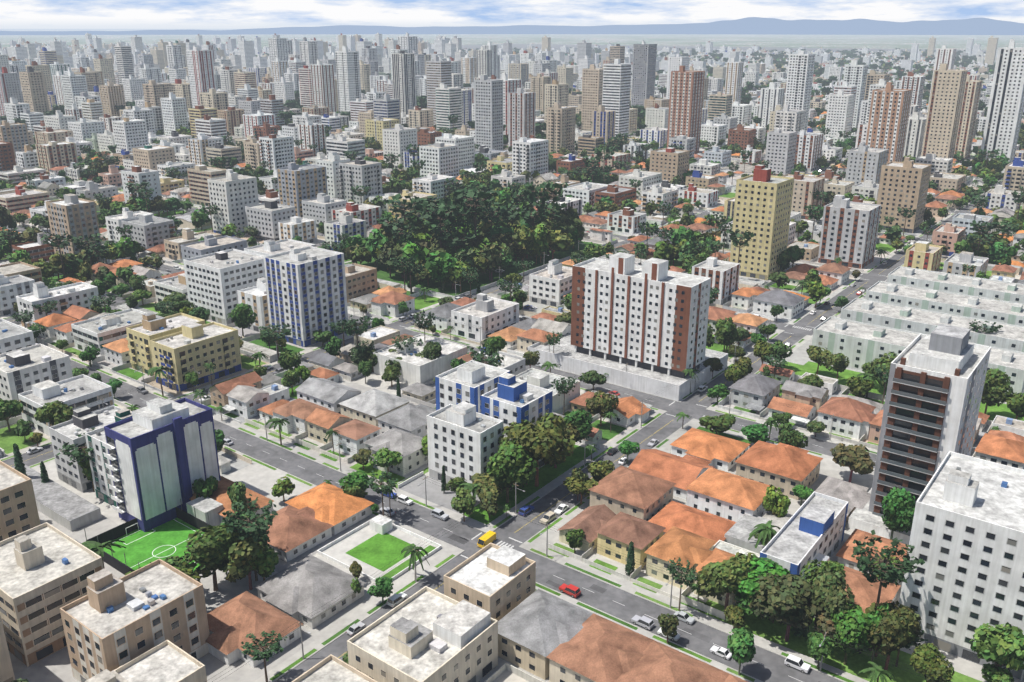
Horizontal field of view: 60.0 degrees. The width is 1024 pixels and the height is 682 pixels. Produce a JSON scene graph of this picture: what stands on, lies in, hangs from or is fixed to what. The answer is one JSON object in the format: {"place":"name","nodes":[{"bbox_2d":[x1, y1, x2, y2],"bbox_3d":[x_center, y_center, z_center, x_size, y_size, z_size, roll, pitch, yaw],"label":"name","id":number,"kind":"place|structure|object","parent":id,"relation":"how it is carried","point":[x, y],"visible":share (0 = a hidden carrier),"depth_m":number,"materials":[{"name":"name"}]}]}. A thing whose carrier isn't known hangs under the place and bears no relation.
{"place":"outdoors","nodes":[
{"label":"outdoors","id":0,"kind":"place"},
{"bbox_2d":[0,44,1022,681],"bbox_3d":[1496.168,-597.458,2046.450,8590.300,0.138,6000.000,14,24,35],"label":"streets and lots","id":1,"kind":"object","parent":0,"point":[626,606],"visible":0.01,"depth_m":270.42,"materials":[{"name":"grey asphalt"}]},
{"bbox_2d":[0,33,998,91],"bbox_3d":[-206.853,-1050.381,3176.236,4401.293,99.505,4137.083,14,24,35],"label":"buildings","id":2,"kind":"structure","parent":1,"relation":"on","point":[243,53],"depth_m":2273.14,"materials":[{"name":"concrete"}]},
{"bbox_2d":[8,150,999,672],"bbox_3d":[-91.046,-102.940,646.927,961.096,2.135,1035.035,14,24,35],"label":"cars","id":3,"kind":"object","parent":1,"relation":"on","point":[484,540],"visible":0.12,"depth_m":228.11,"materials":[{"name":"metal"}]},
{"bbox_2d":[0,227,1022,681],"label":"utility poles","id":4,"kind":"object","parent":1,"relation":"on","point":[508,489],"visible":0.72,"depth_m":255.58,"materials":[{"name":"concrete"}]},
{"bbox_2d":[0,33,1023,681],"bbox_3d":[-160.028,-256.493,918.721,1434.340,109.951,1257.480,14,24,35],"label":"buildings","id":5,"kind":"structure","parent":1,"relation":"on","point":[150,463],"depth_m":225.10,"materials":[{"name":"concrete"}]},
{"bbox_2d":[0,46,1023,681],"bbox_3d":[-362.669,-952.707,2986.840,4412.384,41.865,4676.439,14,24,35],"label":"trees","id":6,"kind":"object","parent":1,"relation":"on","point":[482,228],"visible":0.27,"depth_m":330.26,"materials":[{"name":"green plant"}]},
{"bbox_2d":[0,41,1023,249],"bbox_3d":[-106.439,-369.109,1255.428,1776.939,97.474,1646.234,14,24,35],"label":"buildings","id":7,"kind":"structure","parent":1,"relation":"on","point":[210,101],"depth_m":859.71,"materials":[{"name":"concrete"}]},
{"bbox_2d":[0,164,1023,456],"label":"buildings","id":8,"kind":"structure","parent":1,"relation":"on","point":[296,290],"depth_m":394.66,"materials":[{"name":"concrete"}]},
{"bbox_2d":[0,17,1023,34],"bbox_3d":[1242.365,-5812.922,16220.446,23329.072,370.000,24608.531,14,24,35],"label":"mountain ridge","id":9,"kind":"structure","parent":0,"point":[969,26],"depth_m":19598.25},
{"bbox_2d":[0,29,1023,49],"bbox_3d":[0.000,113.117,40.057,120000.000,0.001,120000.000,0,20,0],"label":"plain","id":10,"kind":"structure","parent":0,"point":[958,42],"depth_m":8848.37,"materials":[{"name":"grey"}]},
{"bbox_2d":[0,0,1023,28],"label":"sky","id":11,"kind":"structure","parent":0,"point":[14,14],"materials":[{"name":"white"}]},
{"bbox_2d":[9,235,1023,681],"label":"ground","id":12,"kind":"structure","parent":0,"point":[369,551],"depth_m":220.09,"materials":[{"name":"concrete"}]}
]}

